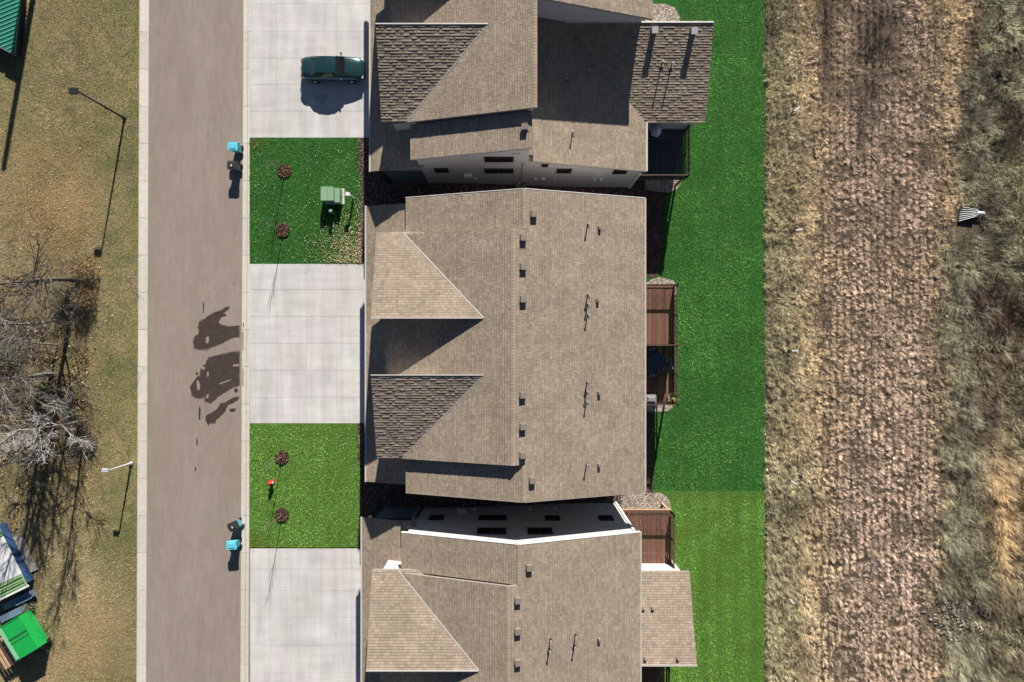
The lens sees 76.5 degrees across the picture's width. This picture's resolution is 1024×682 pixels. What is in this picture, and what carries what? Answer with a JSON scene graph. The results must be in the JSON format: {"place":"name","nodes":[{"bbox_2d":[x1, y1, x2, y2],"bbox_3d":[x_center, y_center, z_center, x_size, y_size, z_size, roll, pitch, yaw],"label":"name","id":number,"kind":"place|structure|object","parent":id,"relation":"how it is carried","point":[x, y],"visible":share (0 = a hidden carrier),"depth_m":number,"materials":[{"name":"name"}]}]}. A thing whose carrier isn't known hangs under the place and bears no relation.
{"place":"outdoors","nodes":[
{"label":"outdoors","id":0,"kind":"place"},
{"bbox_2d":[0,0,139,681],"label":"roadside turf","id":1,"kind":"structure","parent":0,"point":[112,539],"depth_m":49.95,"materials":[{"name":"brown plant"}]},
{"bbox_2d":[0,381,19,404],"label":"dry bush","id":2,"kind":"object","parent":1,"relation":"on","point":[6,389],"visible":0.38,"depth_m":49.52,"materials":[{"name":"grey plant"}]},
{"bbox_2d":[0,637,24,670],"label":"rusty trailer","id":3,"kind":"object","parent":1,"relation":"on","point":[13,662],"visible":0.67,"depth_m":49.25,"materials":[{"name":"brown metal"}]},
{"bbox_2d":[0,336,24,368],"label":"dry bush","id":4,"kind":"object","parent":1,"relation":"on","point":[8,362],"visible":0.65,"depth_m":49.38,"materials":[{"name":"brown plant"}]},
{"bbox_2d":[0,0,26,55],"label":"green roofed shed","id":5,"kind":"structure","parent":1,"relation":"on","point":[12,17],"depth_m":49.05,"materials":[{"name":"metal"}]},
{"bbox_2d":[0,522,35,622],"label":"covered trailer","id":6,"kind":"object","parent":1,"relation":"on","point":[16,575],"visible":1,"depth_m":49.01,"materials":[{"name":"white metal"}]},
{"bbox_2d":[0,434,49,503],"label":"bare tree","id":7,"kind":"object","parent":1,"relation":"on","point":[20,460],"visible":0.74,"depth_m":47.20,"materials":[{"name":"grey plant"}]},
{"bbox_2d":[0,609,50,660],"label":"green container","id":8,"kind":"object","parent":1,"relation":"on","point":[23,635],"visible":0.99,"depth_m":48.50,"materials":[{"name":"paint"}]},
{"bbox_2d":[13,533,37,572],"bbox_3d":[-37.685,16.407,49.825,1.574,0.050,3.116,-24,90,0],"label":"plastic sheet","id":9,"kind":"object","parent":1,"relation":"on","point":[21,544],"visible":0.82,"depth_m":49.82,"materials":[{"name":"white plastic"}]},
{"bbox_2d":[0,351,54,421],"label":"bare tree","id":10,"kind":"object","parent":1,"relation":"on","point":[21,378],"visible":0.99,"depth_m":44.73,"materials":[{"name":"grey plant"}]},
{"bbox_2d":[20,599,34,611],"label":"dry bush","id":11,"kind":"object","parent":1,"relation":"on","point":[29,605],"visible":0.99,"depth_m":49.59,"materials":[{"name":"brown plant"}]},
{"bbox_2d":[0,315,58,365],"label":"bare tree","id":12,"kind":"object","parent":1,"relation":"on","point":[24,332],"visible":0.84,"depth_m":45.96,"materials":[{"name":"grey plant"}]},
{"bbox_2d":[1,417,67,470],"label":"bare tree","id":13,"kind":"object","parent":1,"relation":"on","point":[29,443],"visible":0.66,"depth_m":46.29,"materials":[{"name":"grey plant"}]},
{"bbox_2d":[0,306,70,370],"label":"bare tree","id":14,"kind":"object","parent":1,"relation":"on","point":[4,323],"visible":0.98,"depth_m":44.27,"materials":[{"name":"grey plant"}]},
{"bbox_2d":[16,381,59,413],"bbox_3d":[-35.704,4.284,49.207,2.684,2.073,2.555,-18,90,0],"label":"dry bush","id":15,"kind":"object","parent":1,"relation":"on","point":[46,390],"visible":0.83,"depth_m":49.22,"materials":[{"name":"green plant"}]},
{"bbox_2d":[0,223,80,340],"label":"bare tree","id":16,"kind":"object","parent":1,"relation":"on","point":[22,285],"visible":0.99,"depth_m":44.21,"materials":[{"name":"grey plant"}]},
{"bbox_2d":[29,636,51,653],"bbox_3d":[-35.937,23.034,49.403,1.593,1.138,1.376,0,90,0],"label":"dry bush","id":17,"kind":"object","parent":1,"relation":"on","point":[42,647],"visible":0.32,"depth_m":49.54,"materials":[{"name":"brown plant"}]},
{"bbox_2d":[0,275,88,615],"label":"leaf litter","id":18,"kind":"object","parent":1,"relation":"on","point":[29,361],"visible":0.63,"depth_m":49.86,"materials":[{"name":"brown plant"}]},
{"bbox_2d":[0,376,95,464],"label":"bare tree","id":19,"kind":"object","parent":1,"relation":"on","point":[51,402],"visible":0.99,"depth_m":44.76,"materials":[{"name":"grey plant"}]},
{"bbox_2d":[0,118,114,663],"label":"fallen leaves","id":20,"kind":"object","parent":1,"relation":"on","point":[67,360],"visible":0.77,"depth_m":49.86,"materials":[{"name":"brown plant"}]},
{"bbox_2d":[0,225,115,468],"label":"dark brush","id":21,"kind":"object","parent":1,"relation":"on","point":[69,324],"visible":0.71,"depth_m":49.39,"materials":[{"name":"brown plant"}]},
{"bbox_2d":[46,284,74,314],"bbox_3d":[-34.106,-2.981,48.808,2.445,2.332,2.891,0,90,0],"label":"dry bush","id":22,"kind":"object","parent":1,"relation":"on","point":[57,297],"visible":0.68,"depth_m":49.20,"materials":[{"name":"brown plant"}]},
{"bbox_2d":[53,282,80,304],"bbox_3d":[-33.614,-3.486,49.090,1.910,1.765,2.408,13,90,0],"label":"dry bush","id":23,"kind":"object","parent":1,"relation":"on","point":[65,291],"visible":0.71,"depth_m":49.29,"materials":[{"name":"brown plant"}]},
{"bbox_2d":[0,174,147,530],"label":"twig tangle","id":24,"kind":"object","parent":1,"relation":"on","point":[44,371],"visible":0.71,"depth_m":49.38,"materials":[{"name":"brown plant"}]},
{"bbox_2d":[59,413,89,449],"bbox_3d":[-33.010,6.954,49.162,2.490,1.626,2.682,-31,90,0],"label":"dry bush","id":25,"kind":"object","parent":1,"relation":"on","point":[76,427],"visible":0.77,"depth_m":49.29,"materials":[{"name":"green plant"}]},
{"bbox_2d":[53,279,97,316],"bbox_3d":[-32.717,-2.964,48.649,2.387,2.648,3.335,33,90,0],"label":"dry bush","id":26,"kind":"object","parent":1,"relation":"on","point":[82,300],"visible":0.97,"depth_m":49.03,"materials":[{"name":"brown plant"}]},
{"bbox_2d":[49,247,102,286],"bbox_3d":[-32.328,-5.517,48.151,3.775,3.642,2.745,19,90,0],"label":"dry bush","id":27,"kind":"object","parent":1,"relation":"on","point":[83,267],"visible":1,"depth_m":48.85,"materials":[{"name":"brown plant"}]},
{"bbox_2d":[76,433,97,450],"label":"dry bush","id":28,"kind":"object","parent":1,"relation":"on","point":[88,437],"visible":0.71,"depth_m":49.43,"materials":[{"name":"beige plant"}]},
{"bbox_2d":[68,88,125,119],"bbox_3d":[-29.987,-17.115,47.170,0.705,5.560,0.460,0,90,0],"label":"street lamp","id":29,"kind":"object","parent":1,"relation":"on","point":[73,91],"visible":1,"depth_m":45.61,"materials":[{"name":"black metal"}]},
{"bbox_2d":[101,461,132,471],"bbox_3d":[-29.417,9.370,48.470,0.605,2.960,0.270,5,90,0],"label":"street lamp","id":30,"kind":"object","parent":1,"relation":"on","point":[108,470],"visible":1,"depth_m":47.92,"materials":[{"name":"white metal"}]},
{"bbox_2d":[146,0,242,681],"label":"road","id":31,"kind":"structure","parent":0,"point":[195,194],"depth_m":50.00,"materials":[{"name":"asphalt"}]},
{"bbox_2d":[189,350,240,403],"bbox_3d":[-22.710,2.661,49.997,5.032,0.001,3.201,-32,90,0],"label":"damp edge","id":32,"kind":"object","parent":31,"relation":"on","point":[229,389],"visible":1,"depth_m":50.00,"materials":[{"name":"concrete"}]},
{"bbox_2d":[190,352,239,402],"bbox_3d":[-22.658,2.660,49.994,4.855,0.001,3.076,-31,90,0],"label":"wet patch","id":33,"kind":"object","parent":32,"relation":"on","point":[218,369],"visible":1,"depth_m":49.99,"materials":[{"name":"liquid"}]},
{"bbox_2d":[192,305,239,350],"bbox_3d":[-22.945,-0.883,49.997,3.987,0.001,2.663,-21,90,0],"label":"damp edge","id":34,"kind":"object","parent":31,"relation":"on","point":[219,344],"visible":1,"depth_m":50.00,"materials":[{"name":"concrete"}]},
{"bbox_2d":[193,307,239,348],"bbox_3d":[-22.928,-0.919,49.994,3.894,0.001,2.490,-21,90,0],"label":"wet patch","id":35,"kind":"object","parent":34,"relation":"on","point":[213,327],"visible":1,"depth_m":49.99,"materials":[{"name":"liquid"}]},
{"bbox_2d":[206,397,238,425],"bbox_3d":[-22.308,5.263,49.994,3.211,0.001,0.884,-40,90,0],"label":"wet patch","id":36,"kind":"object","parent":31,"relation":"on","point":[214,416],"visible":1,"depth_m":49.99,"materials":[{"name":"liquid"}]},
{"bbox_2d":[226,537,241,549],"bbox_3d":[-21.099,15.400,49.447,0.842,1.084,0.660,-3,90,0],"label":"wheelie bin","id":37,"kind":"object","parent":31,"relation":"on","point":[233,544],"visible":1,"depth_m":48.95,"materials":[{"name":"teal plastic"}]},
{"bbox_2d":[227,161,242,172],"bbox_3d":[-21.049,-13.250,49.445,0.842,1.089,0.660,3,90,0],"label":"wheelie bin","id":38,"kind":"object","parent":31,"relation":"on","point":[234,165],"visible":1,"depth_m":48.95,"materials":[{"name":"grey plastic"}]},
{"bbox_2d":[227,517,243,531],"bbox_3d":[-20.999,13.950,49.445,0.842,1.089,0.660,-25,90,0],"label":"wheelie bin","id":39,"kind":"object","parent":31,"relation":"on","point":[234,525],"visible":1,"depth_m":48.95,"materials":[{"name":"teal plastic"}]},
{"bbox_2d":[228,142,243,153],"bbox_3d":[-20.999,-14.670,49.447,0.842,1.084,0.660,2,90,0],"label":"wheelie bin","id":40,"kind":"object","parent":31,"relation":"on","point":[235,147],"visible":1,"depth_m":48.95,"materials":[{"name":"teal plastic"}]},
{"bbox_2d":[137,329,355,681],"bbox_3d":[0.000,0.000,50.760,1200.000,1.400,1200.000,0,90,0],"label":"ground","id":41,"kind":"structure","parent":0,"point":[265,547],"depth_m":50.06,"materials":[{"name":"grey concrete"}]},
{"bbox_2d":[136,0,148,681],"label":"kerb","id":42,"kind":"structure","parent":41,"relation":"on","point":[142,322],"depth_m":49.99,"materials":[{"name":"concrete"}]},
{"bbox_2d":[240,0,249,681],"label":"kerb","id":43,"kind":"structure","parent":41,"relation":"on","point":[245,527],"depth_m":49.99,"materials":[{"name":"concrete"}]},
{"bbox_2d":[357,224,364,263],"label":"front bed","id":44,"kind":"object","parent":41,"relation":"on","point":[362,243],"visible":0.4,"depth_m":49.92,"materials":[{"name":"gravel"}]},
{"bbox_2d":[357,138,368,171],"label":"front bed","id":45,"kind":"object","parent":41,"relation":"on","point":[366,151],"visible":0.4,"depth_m":49.92,"materials":[{"name":"brown stone"}]},
{"bbox_2d":[365,188,682,502],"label":"duplex house","id":46,"kind":"structure","parent":41,"relation":"on","point":[512,336],"depth_m":41.46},
{"bbox_2d":[646,394,655,402],"bbox_3d":[10.239,4.282,48.230,0.900,1.140,0.650,0,90,0],"label":"covered grill","id":47,"kind":"object","parent":46,"relation":"on","point":[650,398],"visible":0.81,"depth_m":47.77,"materials":[{"name":"grey fabric"}]},
{"bbox_2d":[647,347,655,356],"bbox_3d":[10.379,0.837,48.296,0.630,1.011,0.665,-8,90,0],"label":"patio chair","id":48,"kind":"object","parent":46,"relation":"on","point":[651,351],"visible":0.88,"depth_m":48.34,"materials":[{"name":"blue fabric"}]},
{"bbox_2d":[647,367,656,376],"bbox_3d":[10.355,2.291,48.296,0.630,1.011,0.665,-5,90,0],"label":"patio chair","id":49,"kind":"object","parent":46,"relation":"on","point":[651,371],"visible":0.9,"depth_m":48.34,"materials":[{"name":"blue fabric"}]},
{"bbox_2d":[649,353,664,368],"bbox_3d":[10.723,1.489,48.430,1.232,0.740,1.232,0,90,0],"label":"patio table","id":50,"kind":"object","parent":46,"relation":"on","point":[656,360],"visible":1,"depth_m":48.06,"materials":[{"name":"blue glass"}]},
{"bbox_2d":[661,361,672,370],"bbox_3d":[11.486,1.852,48.296,0.665,1.011,0.630,-10,90,0],"label":"patio chair","id":51,"kind":"object","parent":46,"relation":"on","point":[668,365],"visible":0.9,"depth_m":48.34,"materials":[{"name":"blue fabric"}]},
{"bbox_2d":[668,392,678,402],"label":"potted plant","id":52,"kind":"object","parent":46,"relation":"on","point":[671,396],"visible":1,"depth_m":48.06,"materials":[{"name":"green plant"}]},
{"bbox_2d":[361,502,696,681],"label":"duplex house","id":53,"kind":"structure","parent":41,"relation":"on","point":[584,592],"depth_m":41.97,"materials":[{"name":"brown"}]},
{"bbox_2d":[428,515,443,519],"bbox_3d":[-5.460,12.770,47.006,1.010,1.220,0.100,0,90,0],"label":"window","id":54,"kind":"structure","parent":53,"relation":"in","point":[432,517],"depth_m":47.05,"materials":[{"name":"black glass"}]},
{"bbox_2d":[476,527,505,534],"bbox_3d":[-1.377,12.770,43.675,1.951,1.370,0.100,0,90,0],"label":"window","id":55,"kind":"structure","parent":53,"relation":"in","point":[480,530],"depth_m":43.59,"materials":[{"name":"black glass"}]},
{"bbox_2d":[478,515,506,519],"bbox_3d":[-1.410,12.770,47.006,2.023,1.220,0.100,0,90,0],"label":"window","id":56,"kind":"structure","parent":53,"relation":"in","point":[481,517],"depth_m":47.05,"materials":[{"name":"black glass"}]},
{"bbox_2d":[527,527,552,534],"bbox_3d":[1.881,12.770,43.675,1.683,1.370,0.100,0,90,0],"label":"window","id":57,"kind":"structure","parent":53,"relation":"in","point":[531,530],"depth_m":43.62,"materials":[{"name":"black glass"}]},
{"bbox_2d":[545,515,560,520],"bbox_3d":[2.921,12.770,46.873,1.080,1.220,0.100,0,90,0],"label":"window","id":58,"kind":"structure","parent":53,"relation":"in","point":[547,517],"depth_m":46.79,"materials":[{"name":"black glass"}]},
{"bbox_2d":[598,515,614,520],"bbox_3d":[6.779,12.770,46.873,1.044,1.220,0.100,0,90,0],"label":"window","id":59,"kind":"structure","parent":53,"relation":"in","point":[601,517],"depth_m":46.79,"materials":[{"name":"black glass"}]},
{"bbox_2d":[368,0,713,187],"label":"duplex house","id":60,"kind":"structure","parent":41,"relation":"on","point":[574,93],"depth_m":44.04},
{"bbox_2d":[434,168,448,172],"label":"window","id":61,"kind":"structure","parent":60,"relation":"in","point":[437,170],"depth_m":46.23,"materials":[{"name":"black glass"}]},
{"bbox_2d":[484,157,513,162],"bbox_3d":[-0.868,-12.120,43.393,1.939,1.120,0.100,0,90,0],"label":"window","id":62,"kind":"structure","parent":60,"relation":"in","point":[487,159],"depth_m":43.43,"materials":[{"name":"black glass"}]},
{"bbox_2d":[484,168,513,173],"bbox_3d":[-0.926,-12.120,46.320,2.065,1.120,0.100,0,90,0],"label":"window","id":63,"kind":"structure","parent":60,"relation":"in","point":[487,170],"depth_m":46.23,"materials":[{"name":"black glass"}]},
{"bbox_2d":[556,169,571,173],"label":"window","id":64,"kind":"structure","parent":60,"relation":"in","point":[559,171],"depth_m":46.50,"materials":[{"name":"black glass"}]},
{"bbox_2d":[612,170,627,173],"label":"window","id":65,"kind":"structure","parent":60,"relation":"in","point":[615,171],"depth_m":46.67,"materials":[{"name":"black glass"}]},
{"bbox_2d":[249,423,360,547],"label":"light front lawn","id":66,"kind":"structure","parent":0,"point":[327,491],"depth_m":49.92,"materials":[{"name":"plant"}]},
{"bbox_2d":[274,508,288,521],"bbox_3d":[-17.655,13.346,49.847,1.140,0.163,1.102,0,90,0],"label":"mulch ring","id":67,"kind":"object","parent":66,"relation":"on","point":[283,513],"visible":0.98,"depth_m":49.81,"materials":[{"name":"brown wood"}]},
{"bbox_2d":[275,450,288,464],"bbox_3d":[-17.661,8.915,49.843,1.109,0.183,1.127,0,90,0],"label":"mulch ring","id":68,"kind":"object","parent":66,"relation":"on","point":[284,459],"visible":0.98,"depth_m":49.81,"materials":[{"name":"brown wood"}]},
{"bbox_2d":[251,428,357,545],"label":"fallen leaves","id":69,"kind":"object","parent":66,"relation":"on","point":[303,488],"visible":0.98,"depth_m":49.84,"materials":[{"name":"brown plant"}]},
{"bbox_2d":[248,138,361,263],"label":"front lawn","id":70,"kind":"structure","parent":0,"point":[278,205],"depth_m":49.92,"materials":[{"name":"green plant"}]},
{"bbox_2d":[275,223,289,236],"bbox_3d":[-17.577,-8.500,49.844,1.126,0.166,1.118,0,90,0],"label":"mulch ring","id":71,"kind":"object","parent":70,"relation":"on","point":[285,232],"visible":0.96,"depth_m":49.81,"materials":[{"name":"brown wood"}]},
{"bbox_2d":[277,164,291,177],"bbox_3d":[-17.446,-13.032,49.841,1.131,0.166,1.135,0,90,0],"label":"mulch ring","id":72,"kind":"object","parent":70,"relation":"on","point":[286,168],"visible":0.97,"depth_m":49.82,"materials":[{"name":"brown wood"}]},
{"bbox_2d":[250,140,361,262],"bbox_3d":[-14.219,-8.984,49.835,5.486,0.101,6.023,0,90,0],"label":"fallen leaves","id":73,"kind":"object","parent":70,"relation":"on","point":[353,246],"visible":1,"depth_m":49.84,"materials":[{"name":"beige plant"}]},
{"bbox_2d":[321,187,344,204],"bbox_3d":[-13.628,-11.080,49.416,1.540,1.009,1.240,0,90,0],"label":"transformer cabinet","id":74,"kind":"object","parent":70,"relation":"on","point":[331,195],"visible":1,"depth_m":49.09,"materials":[{"name":"metal"}]},
{"bbox_2d":[345,192,354,198],"bbox_3d":[-12.259,-10.982,49.230,0.330,1.480,0.260,0,90,0],"label":"meter post","id":75,"kind":"object","parent":70,"relation":"on","point":[348,194],"visible":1,"depth_m":48.50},
{"bbox_2d":[250,548,360,681],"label":"driveway","id":76,"kind":"structure","parent":0,"point":[323,610],"depth_m":49.92,"materials":[{"name":"concrete"}]},
{"bbox_2d":[250,264,364,422],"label":"driveway","id":77,"kind":"structure","parent":0,"point":[322,384],"depth_m":49.92,"materials":[{"name":"concrete"}]},
{"bbox_2d":[250,289,364,316],"bbox_3d":[-14.915,0.195,49.928,10.430,0.001,12.230,0,90,0],"label":"driveway base","id":78,"kind":"object","parent":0,"point":[307,289],"visible":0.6,"depth_m":49.93,"materials":[{"name":"grey concrete"}]},
{"bbox_2d":[250,0,368,137],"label":"driveway","id":79,"kind":"structure","parent":0,"point":[328,27],"depth_m":49.92,"materials":[{"name":"concrete"}]},
{"bbox_2d":[312,91,326,98],"bbox_3d":[-14.767,-18.881,49.915,1.185,0.002,0.575,0,90,0],"label":"driveway stain","id":80,"kind":"object","parent":79,"relation":"on","point":[324,95],"visible":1,"depth_m":49.91,"materials":[{"name":"liquid"}]},
{"bbox_2d":[300,52,364,83],"bbox_3d":[-13.610,-20.640,49.195,4.800,1.443,2.209,0,90,0],"label":"parked car","id":81,"kind":"object","parent":79,"relation":"on","point":[319,69],"visible":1,"depth_m":48.90,"materials":[{"name":"green paint"}]},
{"bbox_2d":[250,84,368,84],"bbox_3d":[-14.915,-23.060,49.928,10.430,0.001,14.860,0,90,0],"label":"driveway base","id":82,"kind":"object","parent":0,"point":[309,84],"visible":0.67,"depth_m":49.93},
{"bbox_2d":[357,423,364,462],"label":"front bed","id":83,"kind":"object","parent":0,"point":[360,445],"visible":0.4,"depth_m":49.92,"materials":[{"name":"grey gravel"}]},
{"bbox_2d":[357,515,368,548],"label":"front bed","id":84,"kind":"object","parent":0,"point":[358,533],"visible":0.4,"depth_m":49.92,"materials":[{"name":"beige gravel"}]},
{"bbox_2d":[357,463,625,515],"bbox_3d":[-1.650,11.400,50.645,20.500,1.400,4.000,0,90,0],"label":"side bed","id":85,"kind":"object","parent":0,"point":[396,500],"visible":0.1,"depth_m":49.95,"materials":[{"name":"grey gravel"}]},
{"bbox_2d":[357,172,639,223],"bbox_3d":[-0.875,-11.000,50.645,22.050,1.400,4.000,0,90,0],"label":"side bed","id":86,"kind":"object","parent":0,"point":[634,190],"visible":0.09,"depth_m":49.95,"materials":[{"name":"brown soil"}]},
{"bbox_2d":[515,183,526,188],"bbox_3d":[0.699,-12.314,50.275,0.900,0.910,0.900,0,90,0],"label":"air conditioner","id":87,"kind":"object","parent":86,"relation":"on","point":[520,185],"visible":0.4,"depth_m":49.87,"materials":[{"name":"grey metal"}]},
{"bbox_2d":[649,124,660,137],"bbox_3d":[10.493,-15.491,48.025,0.873,1.550,0.994,-42,90,0],"label":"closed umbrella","id":88,"kind":"object","parent":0,"point":[655,130],"visible":1,"depth_m":47.58,"materials":[{"name":"grey fabric"}]},
{"bbox_2d":[640,0,765,491],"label":"lawn","id":89,"kind":"structure","parent":0,"point":[663,272],"depth_m":51.37,"materials":[{"name":"green plant"}]},
{"bbox_2d":[646,282,652,492],"bbox_3d":[10.755,3.677,51.355,1.265,0.001,17.002,0,90,0],"label":"gravel bed","id":90,"kind":"object","parent":89,"relation":"on","point":[649,452],"visible":0.29,"depth_m":51.35,"materials":[{"name":"gravel"}]},
{"bbox_2d":[640,188,665,277],"bbox_3d":[11.130,-8.540,51.356,2.017,0.001,7.117,0,90,0],"label":"gravel bed","id":91,"kind":"object","parent":89,"relation":"on","point":[655,204],"visible":0.83,"depth_m":51.36,"materials":[{"name":"gravel"}]},
{"bbox_2d":[646,400,672,411],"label":"gravel bed","id":92,"kind":"object","parent":89,"relation":"on","point":[654,408],"visible":0.57,"depth_m":51.35,"materials":[{"name":"beige gravel"}]},
{"bbox_2d":[646,277,676,294],"bbox_3d":[11.624,-4.349,51.350,2.847,0.001,1.423,0,90,0],"label":"gravel bed","id":93,"kind":"object","parent":89,"relation":"on","point":[659,280],"visible":0.38,"depth_m":51.35,"materials":[{"name":"beige gravel"}]},
{"bbox_2d":[645,4,679,20],"bbox_3d":[11.901,-25.720,51.350,2.768,0.001,1.858,0,90,0],"label":"gravel bed","id":94,"kind":"object","parent":89,"relation":"on","point":[663,12],"visible":0.57,"depth_m":51.35,"materials":[{"name":"beige gravel"}]},
{"bbox_2d":[645,176,680,192],"bbox_3d":[11.941,-12.415,51.350,2.847,0.001,1.423,0,90,0],"label":"gravel bed","id":95,"kind":"object","parent":89,"relation":"on","point":[666,186],"visible":0.71,"depth_m":51.35,"materials":[{"name":"grey gravel"}]},
{"bbox_2d":[640,491,765,681],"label":"light rear lawn","id":96,"kind":"structure","parent":0,"point":[730,560],"depth_m":51.37,"materials":[{"name":"plant"}]},
{"bbox_2d":[621,492,671,529],"bbox_3d":[10.577,13.265,51.350,4.072,0.001,3.361,0,90,0],"label":"gravel bed","id":97,"kind":"object","parent":96,"relation":"on","point":[646,500],"visible":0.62,"depth_m":51.35,"materials":[{"name":"beige gravel"}]},
{"bbox_2d":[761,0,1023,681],"bbox_3d":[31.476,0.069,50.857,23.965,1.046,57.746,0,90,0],"label":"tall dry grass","id":98,"kind":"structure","parent":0,"point":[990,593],"depth_m":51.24,"materials":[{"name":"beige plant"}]},
{"bbox_2d":[765,0,1023,681],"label":"field soil","id":99,"kind":"structure","parent":0,"point":[965,225],"depth_m":51.38,"materials":[{"name":"brown soil"}]},
{"bbox_2d":[917,572,1000,661],"bbox_3d":[35.864,22.343,51.329,7.284,0.215,5.538,30,90,0],"label":"bare shrub","id":100,"kind":"object","parent":99,"relation":"on","point":[964,625],"visible":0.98,"depth_m":51.30,"materials":[{"name":"plant"}]},
{"bbox_2d":[957,207,984,221],"bbox_3d":[36.148,-10.004,51.110,1.946,0.481,1.200,0,90,0],"label":"culvert end","id":101,"kind":"object","parent":99,"relation":"on","point":[966,213],"visible":1,"depth_m":51.19,"materials":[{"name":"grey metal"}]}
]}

